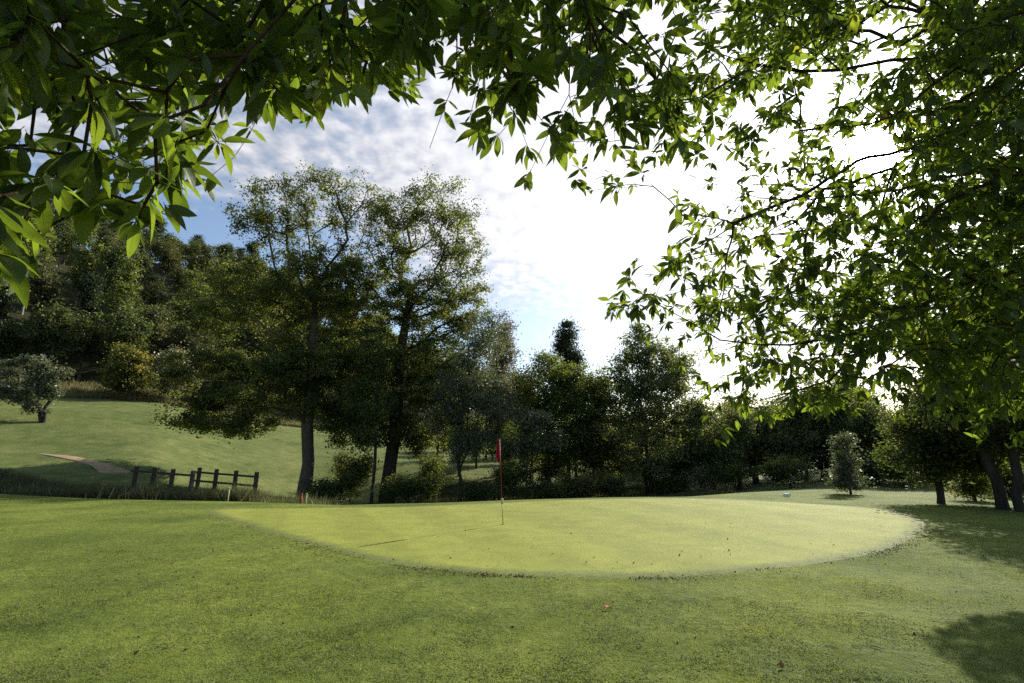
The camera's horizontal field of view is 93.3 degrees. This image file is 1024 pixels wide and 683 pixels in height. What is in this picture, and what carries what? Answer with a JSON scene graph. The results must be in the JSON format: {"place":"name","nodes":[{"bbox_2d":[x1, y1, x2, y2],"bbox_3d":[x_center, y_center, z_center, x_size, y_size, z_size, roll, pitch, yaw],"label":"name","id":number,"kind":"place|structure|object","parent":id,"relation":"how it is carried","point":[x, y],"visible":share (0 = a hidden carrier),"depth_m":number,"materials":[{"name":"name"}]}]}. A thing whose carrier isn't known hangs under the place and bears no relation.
{"place":"outdoors","nodes":[
{"label":"outdoors","id":0,"kind":"place"},
{"bbox_2d":[37,477,276,501],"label":"ditch grass","id":1,"kind":"structure","parent":0,"point":[210,494],"depth_m":23.76,"materials":[{"name":"green plant"}]},
{"bbox_2d":[0,466,390,504],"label":"rough grass","id":2,"kind":"structure","parent":0,"point":[10,483],"depth_m":25.88,"materials":[{"name":"green plant"}]},
{"bbox_2d":[0,247,1023,682],"bbox_3d":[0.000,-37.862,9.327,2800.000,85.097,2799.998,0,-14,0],"label":"ground","id":3,"kind":"structure","parent":0,"point":[126,435],"depth_m":6.44,"materials":[{"name":"green plant"}]},
{"bbox_2d":[0,278,33,325],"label":"forest tree","id":4,"kind":"object","parent":3,"relation":"on","point":[6,305],"visible":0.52,"depth_m":79.03,"materials":[{"name":"green plant"}]},
{"bbox_2d":[0,313,38,374],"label":"forest tree","id":5,"kind":"object","parent":3,"relation":"on","point":[9,335],"visible":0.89,"depth_m":71.66,"materials":[{"name":"green plant"}]},
{"bbox_2d":[20,311,49,369],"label":"forest tree","id":6,"kind":"object","parent":3,"relation":"on","point":[35,341],"visible":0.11,"depth_m":78.19,"materials":[{"name":"green plant"}]},
{"bbox_2d":[0,353,75,422],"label":"tree","id":7,"kind":"object","parent":3,"relation":"on","point":[49,381],"visible":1,"depth_m":46.26,"materials":[{"name":"green plant"}]},
{"bbox_2d":[20,222,64,314],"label":"forest tree","id":8,"kind":"object","parent":3,"relation":"on","point":[44,250],"visible":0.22,"depth_m":94.59,"materials":[{"name":"green plant"}]},
{"bbox_2d":[25,254,72,327],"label":"forest tree","id":9,"kind":"object","parent":3,"relation":"on","point":[45,286],"visible":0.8,"depth_m":86.20,"materials":[{"name":"green plant"}]},
{"bbox_2d":[36,218,70,258],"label":"forest tree","id":10,"kind":"object","parent":3,"relation":"on","point":[58,231],"visible":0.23,"depth_m":109.64,"materials":[{"name":"green plant"}]},
{"bbox_2d":[19,294,92,371],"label":"forest tree","id":11,"kind":"object","parent":3,"relation":"on","point":[58,328],"visible":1,"depth_m":73.53,"materials":[{"name":"green plant"}]},
{"bbox_2d":[54,216,81,273],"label":"forest tree","id":12,"kind":"object","parent":3,"relation":"on","point":[67,240],"visible":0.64,"depth_m":115.16,"materials":[{"name":"green plant"}]},
{"bbox_2d":[57,310,109,380],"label":"forest tree","id":13,"kind":"object","parent":3,"relation":"on","point":[96,349],"visible":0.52,"depth_m":79.84,"materials":[{"name":"green plant"}]},
{"bbox_2d":[37,453,129,472],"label":"path","id":14,"kind":"structure","parent":3,"relation":"on","point":[100,467],"depth_m":35.78,"materials":[{"name":"beige gravel"}]},
{"bbox_2d":[69,270,107,319],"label":"forest tree","id":15,"kind":"object","parent":3,"relation":"on","point":[91,288],"visible":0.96,"depth_m":90.24,"materials":[{"name":"green plant"}]},
{"bbox_2d":[62,235,119,318],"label":"forest tree","id":16,"kind":"object","parent":3,"relation":"on","point":[86,265],"visible":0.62,"depth_m":96.05,"materials":[{"name":"green plant"}]},
{"bbox_2d":[87,226,123,274],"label":"forest tree","id":17,"kind":"object","parent":3,"relation":"on","point":[113,234],"visible":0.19,"depth_m":121.31,"materials":[{"name":"green plant"}]},
{"bbox_2d":[89,235,122,284],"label":"forest tree","id":18,"kind":"object","parent":3,"relation":"on","point":[107,241],"visible":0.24,"depth_m":115.35,"materials":[{"name":"green plant"}]},
{"bbox_2d":[91,276,146,358],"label":"forest tree","id":19,"kind":"object","parent":3,"relation":"on","point":[117,301],"visible":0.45,"depth_m":89.37,"materials":[{"name":"green plant"}]},
{"bbox_2d":[101,243,139,315],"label":"forest tree","id":20,"kind":"object","parent":3,"relation":"on","point":[111,263],"visible":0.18,"depth_m":104.82,"materials":[{"name":"green plant"}]},
{"bbox_2d":[83,341,162,400],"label":"yellowing tree","id":21,"kind":"object","parent":3,"relation":"on","point":[118,370],"visible":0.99,"depth_m":65.47,"materials":[{"name":"green plant"}]},
{"bbox_2d":[100,240,147,298],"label":"forest tree","id":22,"kind":"object","parent":3,"relation":"on","point":[127,270],"visible":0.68,"depth_m":99.58,"materials":[{"name":"green plant"}]},
{"bbox_2d":[90,303,164,378],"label":"forest tree","id":23,"kind":"object","parent":3,"relation":"on","point":[125,327],"visible":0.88,"depth_m":79.12,"materials":[{"name":"green plant"}]},
{"bbox_2d":[126,227,159,271],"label":"forest tree","id":24,"kind":"object","parent":3,"relation":"on","point":[146,232],"visible":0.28,"depth_m":144.49,"materials":[{"name":"green plant"}]},
{"bbox_2d":[134,247,156,296],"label":"forest tree","id":25,"kind":"object","parent":3,"relation":"on","point":[146,264],"visible":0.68,"depth_m":119.17,"materials":[{"name":"green plant"}]},
{"bbox_2d":[139,271,166,305],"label":"forest tree","id":26,"kind":"object","parent":3,"relation":"on","point":[153,279],"visible":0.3,"depth_m":109.73,"materials":[{"name":"green plant"}]},
{"bbox_2d":[132,304,177,377],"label":"forest tree","id":27,"kind":"object","parent":3,"relation":"on","point":[159,333],"visible":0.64,"depth_m":86.98,"materials":[{"name":"green plant"}]},
{"bbox_2d":[138,281,176,306],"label":"forest tree","id":28,"kind":"object","parent":3,"relation":"on","point":[156,294],"visible":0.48,"depth_m":102.75,"materials":[{"name":"green plant"}]},
{"bbox_2d":[147,218,168,263],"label":"forest tree","id":29,"kind":"object","parent":3,"relation":"on","point":[158,230],"visible":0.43,"depth_m":153.52,"materials":[{"name":"green plant"}]},
{"bbox_2d":[131,466,195,491],"bbox_3d":[-19.179,7.935,26.407,5.668,2.178,0.204,-6,-15,24],"label":"rail fence","id":30,"kind":"object","parent":3,"relation":"on","point":[154,472],"visible":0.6,"depth_m":26.35,"materials":[{"name":"brown wood"}]},
{"bbox_2d":[141,302,188,357],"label":"forest tree","id":31,"kind":"object","parent":3,"relation":"on","point":[172,322],"visible":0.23,"depth_m":94.83,"materials":[{"name":"green plant"}]},
{"bbox_2d":[147,233,183,278],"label":"forest tree","id":32,"kind":"object","parent":3,"relation":"on","point":[161,241],"visible":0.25,"depth_m":139.40,"materials":[{"name":"green plant"}]},
{"bbox_2d":[150,240,188,284],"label":"forest tree","id":33,"kind":"object","parent":3,"relation":"on","point":[167,259],"visible":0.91,"depth_m":130.29,"materials":[{"name":"green plant"}]},
{"bbox_2d":[155,298,187,345],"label":"forest tree","id":34,"kind":"object","parent":3,"relation":"on","point":[175,305],"visible":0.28,"depth_m":99.54,"materials":[{"name":"green plant"}]},
{"bbox_2d":[2,377,344,431],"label":"bank grass","id":35,"kind":"structure","parent":3,"relation":"on","point":[76,389],"depth_m":67.56,"materials":[{"name":"green plant"}]},
{"bbox_2d":[142,344,204,399],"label":"pale round tree","id":36,"kind":"object","parent":3,"relation":"on","point":[163,386],"visible":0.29,"depth_m":70.23,"materials":[{"name":"green plant"}]},
{"bbox_2d":[167,265,192,299],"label":"forest tree","id":37,"kind":"object","parent":3,"relation":"on","point":[176,273],"visible":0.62,"depth_m":122.62,"materials":[{"name":"green plant"}]},
{"bbox_2d":[166,319,200,352],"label":"forest tree","id":38,"kind":"object","parent":3,"relation":"on","point":[182,335],"visible":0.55,"depth_m":91.36,"materials":[{"name":"green plant"}]},
{"bbox_2d":[178,240,205,264],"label":"forest tree","id":39,"kind":"object","parent":3,"relation":"on","point":[187,249],"visible":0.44,"depth_m":149.65,"materials":[{"name":"green plant"}]},
{"bbox_2d":[170,268,217,327],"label":"forest tree","id":40,"kind":"object","parent":3,"relation":"on","point":[194,275],"visible":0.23,"depth_m":106.16,"materials":[{"name":"green plant"}]},
{"bbox_2d":[174,328,220,391],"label":"forest tree","id":41,"kind":"object","parent":3,"relation":"on","point":[200,335],"visible":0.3,"depth_m":85.94,"materials":[{"name":"green plant"}]},
{"bbox_2d":[177,294,220,341],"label":"forest tree","id":42,"kind":"object","parent":3,"relation":"on","point":[189,316],"visible":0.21,"depth_m":100.42,"materials":[{"name":"green plant"}]},
{"bbox_2d":[181,242,222,282],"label":"forest tree","id":43,"kind":"object","parent":3,"relation":"on","point":[208,254],"visible":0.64,"depth_m":131.10,"materials":[{"name":"green plant"}]},
{"bbox_2d":[206,316,242,378],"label":"forest tree","id":44,"kind":"object","parent":3,"relation":"on","point":[234,342],"visible":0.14,"depth_m":96.79,"materials":[{"name":"green plant"}]},
{"bbox_2d":[194,467,258,493],"bbox_3d":[-16.272,8.348,27.392,5.458,2.316,0.216,-6,-15,24],"label":"rail fence","id":45,"kind":"object","parent":3,"relation":"on","point":[216,473],"visible":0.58,"depth_m":27.49,"materials":[{"name":"brown wood"}]},
{"bbox_2d":[215,243,237,266],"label":"forest tree","id":46,"kind":"object","parent":3,"relation":"on","point":[227,248],"visible":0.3,"depth_m":153.68,"materials":[{"name":"green plant"}]},
{"bbox_2d":[231,322,271,360],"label":"forest tree","id":47,"kind":"object","parent":3,"relation":"on","point":[248,340],"visible":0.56,"depth_m":97.36,"materials":[{"name":"green plant"}]},
{"bbox_2d":[240,240,263,262],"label":"forest tree","id":48,"kind":"object","parent":3,"relation":"on","point":[250,248],"visible":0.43,"depth_m":181.90,"materials":[{"name":"green plant"}]},
{"bbox_2d":[145,160,398,498],"bbox_3d":[-21.029,-1.980,43.349,19.860,31.697,11.643,0,-14,0],"label":"oak tree","id":49,"kind":"object","parent":3,"relation":"on","point":[204,404],"visible":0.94,"depth_m":41.76,"materials":[{"name":"green plant"}]},
{"bbox_2d":[297,468,365,504],"bbox_3d":[-14.090,11.441,37.789,4.887,3.224,4.192,7,-15,-26],"label":"bush","id":50,"kind":"object","parent":3,"relation":"on","point":[329,489],"visible":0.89,"depth_m":37.34,"materials":[{"name":"green plant"}]},
{"bbox_2d":[327,444,380,500],"bbox_3d":[-13.967,11.474,41.751,4.736,5.032,4.397,0,-14,0],"label":"bush","id":51,"kind":"object","parent":3,"relation":"on","point":[359,465],"visible":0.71,"depth_m":41.60,"materials":[{"name":"green plant"}]},
{"bbox_2d":[320,332,407,503],"bbox_3d":[-11.549,6.191,38.976,6.109,14.316,6.216,0,-14,0],"label":"young tree","id":52,"kind":"object","parent":3,"relation":"on","point":[375,392],"visible":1,"depth_m":38.95,"materials":[{"name":"green plant"}]},
{"bbox_2d":[309,166,500,502],"bbox_3d":[-10.102,-1.331,45.386,18.136,32.142,11.393,0,-14,0],"label":"ivy clad tree","id":53,"kind":"object","parent":3,"relation":"on","point":[399,430],"visible":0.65,"depth_m":44.77,"materials":[{"name":"green plant"}]},
{"bbox_2d":[371,468,443,503],"bbox_3d":[-8.175,11.571,37.825,5.401,3.170,4.296,0,-14,0],"label":"bush","id":54,"kind":"object","parent":3,"relation":"on","point":[395,488],"visible":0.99,"depth_m":37.16,"materials":[{"name":"green plant"}]},
{"bbox_2d":[410,451,450,499],"bbox_3d":[-7.024,11.686,41.444,4.345,4.625,3.752,0,-14,0],"label":"bush","id":55,"kind":"object","parent":3,"relation":"on","point":[429,466],"visible":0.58,"depth_m":41.33,"materials":[{"name":"green plant"}]},
{"bbox_2d":[423,409,453,459],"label":"background tree","id":56,"kind":"object","parent":3,"relation":"on","point":[440,448],"visible":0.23,"depth_m":53.68,"materials":[{"name":"green plant"}]},
{"bbox_2d":[442,401,473,465],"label":"background tree","id":57,"kind":"object","parent":3,"relation":"on","point":[451,445],"visible":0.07,"depth_m":51.19,"materials":[{"name":"green plant"}]},
{"bbox_2d":[408,302,529,501],"bbox_3d":[-3.662,5.009,40.630,10.501,17.239,7.674,0,-14,0],"label":"silver willow","id":58,"kind":"object","parent":3,"relation":"on","point":[465,390],"visible":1,"depth_m":40.19,"materials":[{"name":"green plant"}]},
{"bbox_2d":[464,412,488,468],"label":"background tree","id":59,"kind":"object","parent":3,"relation":"on","point":[475,459],"visible":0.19,"depth_m":55.45,"materials":[{"name":"green plant"}]},
{"bbox_2d":[448,474,510,501],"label":"bush","id":60,"kind":"object","parent":3,"relation":"on","point":[473,490],"visible":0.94,"depth_m":37.11,"materials":[{"name":"green plant"}]},
{"bbox_2d":[484,412,520,460],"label":"background tree","id":61,"kind":"object","parent":3,"relation":"on","point":[498,426],"visible":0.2,"depth_m":52.80,"materials":[{"name":"green plant"}]},
{"bbox_2d":[479,307,526,466],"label":"tall poplar","id":62,"kind":"object","parent":3,"relation":"on","point":[509,356],"visible":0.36,"depth_m":54.75,"materials":[{"name":"green plant"}]},
{"bbox_2d":[494,422,519,470],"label":"background tree","id":63,"kind":"object","parent":3,"relation":"on","point":[505,457],"visible":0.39,"depth_m":50.89,"materials":[{"name":"green plant"}]},
{"bbox_2d":[0,0,1023,448],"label":"chestnut tree","id":64,"kind":"object","parent":3,"relation":"on","point":[286,58],"visible":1,"depth_m":3.61,"materials":[{"name":"green plant"}]},
{"bbox_2d":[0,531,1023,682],"bbox_3d":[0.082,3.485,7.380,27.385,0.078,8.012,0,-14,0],"label":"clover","id":65,"kind":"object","parent":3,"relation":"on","point":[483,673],"visible":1,"depth_m":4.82,"materials":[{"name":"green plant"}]},
{"bbox_2d":[483,458,544,499],"bbox_3d":[-0.200,11.438,39.556,4.810,4.063,4.456,-9,-16,32],"label":"bush","id":66,"kind":"object","parent":3,"relation":"on","point":[509,477],"visible":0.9,"depth_m":39.34,"materials":[{"name":"green plant"}]},
{"bbox_2d":[5,514,1022,680],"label":"fallen leaves","id":67,"kind":"object","parent":3,"relation":"on","point":[781,664],"depth_m":7.13,"materials":[{"name":"brown plant"}]},
{"bbox_2d":[30,520,1012,662],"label":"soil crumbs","id":68,"kind":"object","parent":3,"relation":"on","point":[512,626],"visible":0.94,"depth_m":7.48,"materials":[{"name":"brown soil"}]},
{"bbox_2d":[495,404,582,499],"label":"pale tree","id":69,"kind":"object","parent":3,"relation":"on","point":[540,418],"visible":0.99,"depth_m":39.08,"materials":[{"name":"green plant"}]},
{"bbox_2d":[516,476,573,499],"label":"bush","id":70,"kind":"object","parent":3,"relation":"on","point":[544,488],"visible":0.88,"depth_m":38.24,"materials":[{"name":"green plant"}]},
{"bbox_2d":[528,456,574,482],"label":"background tree","id":71,"kind":"object","parent":3,"relation":"on","point":[544,473],"visible":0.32,"depth_m":49.41,"materials":[{"name":"green plant"}]},
{"bbox_2d":[501,346,611,482],"bbox_3d":[4.212,7.383,45.372,11.731,14.749,8.214,0,-14,0],"label":"rounded tree","id":72,"kind":"object","parent":3,"relation":"on","point":[565,386],"visible":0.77,"depth_m":44.74,"materials":[{"name":"green plant"}]},
{"bbox_2d":[205,498,924,577],"bbox_3d":[1.493,4.772,12.930,22.691,0.251,12.174,2,-14,-8],"label":"putting green","id":73,"kind":"object","parent":3,"relation":"on","point":[585,522],"visible":0.99,"depth_m":10.96,"materials":[{"name":"green plant"}]},
{"bbox_2d":[549,316,591,479],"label":"dark poplar","id":74,"kind":"object","parent":3,"relation":"on","point":[564,344],"visible":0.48,"depth_m":55.23,"materials":[{"name":"green plant"}]},
{"bbox_2d":[550,468,609,497],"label":"bush","id":75,"kind":"object","parent":3,"relation":"on","point":[587,485],"visible":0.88,"depth_m":39.78,"materials":[{"name":"green plant"}]},
{"bbox_2d":[567,419,617,478],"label":"background tree","id":76,"kind":"object","parent":3,"relation":"on","point":[580,467],"visible":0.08,"depth_m":46.81,"materials":[{"name":"green plant"}]},
{"bbox_2d":[561,366,642,494],"bbox_3d":[8.647,8.592,46.542,8.785,12.652,7.131,0,-14,0],"label":"tree","id":77,"kind":"object","parent":3,"relation":"on","point":[595,445],"visible":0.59,"depth_m":45.29,"materials":[{"name":"green plant"}]},
{"bbox_2d":[592,472,648,497],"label":"bush","id":78,"kind":"object","parent":3,"relation":"on","point":[612,489],"visible":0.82,"depth_m":40.40,"materials":[{"name":"green plant"}]},
{"bbox_2d":[583,319,728,495],"bbox_3d":[13.551,6.007,45.467,12.836,17.003,9.243,-6,-15,23],"label":"leaning maple","id":79,"kind":"object","parent":3,"relation":"on","point":[648,385],"visible":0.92,"depth_m":44.38,"materials":[{"name":"green plant"}]},
{"bbox_2d":[646,470,694,494],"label":"bush","id":80,"kind":"object","parent":3,"relation":"on","point":[665,484],"visible":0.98,"depth_m":41.92,"materials":[{"name":"green plant"}]},
{"bbox_2d":[660,432,704,477],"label":"background tree","id":81,"kind":"object","parent":3,"relation":"on","point":[687,470],"visible":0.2,"depth_m":44.70,"materials":[{"name":"green plant"}]},
{"bbox_2d":[674,461,731,491],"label":"bush","id":82,"kind":"object","parent":3,"relation":"on","point":[699,476],"visible":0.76,"depth_m":41.64,"materials":[{"name":"green plant"}]},
{"bbox_2d":[672,421,749,489],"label":"background tree","id":83,"kind":"object","parent":3,"relation":"on","point":[705,457],"visible":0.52,"depth_m":42.99,"materials":[{"name":"green plant"}]},
{"bbox_2d":[697,385,762,488],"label":"background tree","id":84,"kind":"object","parent":3,"relation":"on","point":[741,442],"visible":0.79,"depth_m":42.48,"materials":[{"name":"green plant"}]},
{"bbox_2d":[701,455,759,490],"bbox_3d":[18.644,11.158,40.496,5.719,3.160,4.864,0,-14,0],"label":"bush","id":85,"kind":"object","parent":3,"relation":"on","point":[733,473],"visible":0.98,"depth_m":40.09,"materials":[{"name":"green plant"}]},
{"bbox_2d":[716,423,779,483],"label":"background tree","id":86,"kind":"object","parent":3,"relation":"on","point":[750,460],"visible":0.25,"depth_m":44.92,"materials":[{"name":"green plant"}]},
{"bbox_2d":[715,396,792,482],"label":"feathery tree","id":87,"kind":"object","parent":3,"relation":"on","point":[766,426],"visible":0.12,"depth_m":45.74,"materials":[{"name":"green plant"}]},
{"bbox_2d":[751,453,823,487],"bbox_3d":[20.855,9.884,36.822,4.847,2.982,3.865,-6,-15,23],"label":"bush","id":88,"kind":"object","parent":3,"relation":"on","point":[786,469],"visible":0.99,"depth_m":36.31,"materials":[{"name":"green plant"}]},
{"bbox_2d":[771,396,824,480],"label":"background tree","id":89,"kind":"object","parent":3,"relation":"on","point":[801,436],"visible":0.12,"depth_m":44.62,"materials":[{"name":"green plant"}]},
{"bbox_2d":[768,368,846,479],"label":"background tree","id":90,"kind":"object","parent":3,"relation":"on","point":[811,395],"visible":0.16,"depth_m":44.38,"materials":[{"name":"green plant"}]},
{"bbox_2d":[749,381,894,480],"bbox_3d":[28.728,8.331,44.929,14.509,10.193,9.219,0,-14,0],"label":"broad tree","id":91,"kind":"object","parent":3,"relation":"on","point":[786,441],"visible":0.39,"depth_m":43.72,"materials":[{"name":"green plant"}]},
{"bbox_2d":[821,428,880,493],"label":"cone shaped sapling","id":92,"kind":"object","parent":3,"relation":"on","point":[844,468],"visible":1,"depth_m":24.99,"materials":[{"name":"green plant"}]},
{"bbox_2d":[803,380,900,459],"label":"background tree","id":93,"kind":"object","parent":3,"relation":"on","point":[844,414],"visible":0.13,"depth_m":42.72,"materials":[{"name":"green plant"}]},
{"bbox_2d":[816,379,894,480],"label":"background tree","id":94,"kind":"object","parent":3,"relation":"on","point":[866,420],"visible":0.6,"depth_m":40.11,"materials":[{"name":"green plant"}]},
{"bbox_2d":[851,445,894,484],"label":"bush","id":95,"kind":"object","parent":3,"relation":"on","point":[870,471],"visible":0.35,"depth_m":34.59,"materials":[{"name":"green plant"}]},
{"bbox_2d":[857,403,920,479],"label":"background tree","id":96,"kind":"object","parent":3,"relation":"on","point":[879,439],"visible":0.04,"depth_m":40.00,"materials":[{"name":"green plant"}]},
{"bbox_2d":[865,437,920,487],"bbox_3d":[25.461,8.246,32.158,3.934,3.760,3.133,10,-17,-34],"label":"bush","id":97,"kind":"object","parent":3,"relation":"on","point":[899,477],"visible":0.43,"depth_m":31.96,"materials":[{"name":"green plant"}]},
{"bbox_2d":[866,404,955,482],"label":"background tree","id":98,"kind":"object","parent":3,"relation":"on","point":[882,440],"visible":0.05,"depth_m":37.09,"materials":[{"name":"green plant"}]},
{"bbox_2d":[859,362,1023,503],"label":"shade tree","id":99,"kind":"object","parent":3,"relation":"on","point":[936,468],"visible":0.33,"depth_m":19.11,"materials":[{"name":"green plant"}]},
{"bbox_2d":[896,277,1023,509],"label":"dark tree","id":100,"kind":"object","parent":3,"relation":"on","point":[984,449],"visible":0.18,"depth_m":16.81,"materials":[{"name":"green plant"}]},
{"bbox_2d":[944,470,1006,500],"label":"bush","id":101,"kind":"object","parent":3,"relation":"on","point":[970,491],"visible":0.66,"depth_m":20.34,"materials":[{"name":"green plant"}]},
{"bbox_2d":[969,296,1023,511],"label":"edge tree","id":102,"kind":"object","parent":3,"relation":"on","point":[1017,484],"visible":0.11,"depth_m":16.20,"materials":[{"name":"green plant"}]},
{"bbox_2d":[989,461,1023,496],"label":"bush","id":103,"kind":"object","parent":3,"relation":"on","point":[1006,480],"visible":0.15,"depth_m":22.69,"materials":[{"name":"green plant"}]},
{"bbox_2d":[0,0,1023,433],"label":"sky","id":104,"kind":"structure","parent":0,"point":[556,250],"materials":[{"name":"white"}]},
{"bbox_2d":[412,475,735,502],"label":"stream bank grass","id":105,"kind":"structure","parent":0,"point":[640,493],"depth_m":42.68,"materials":[{"name":"green plant"}]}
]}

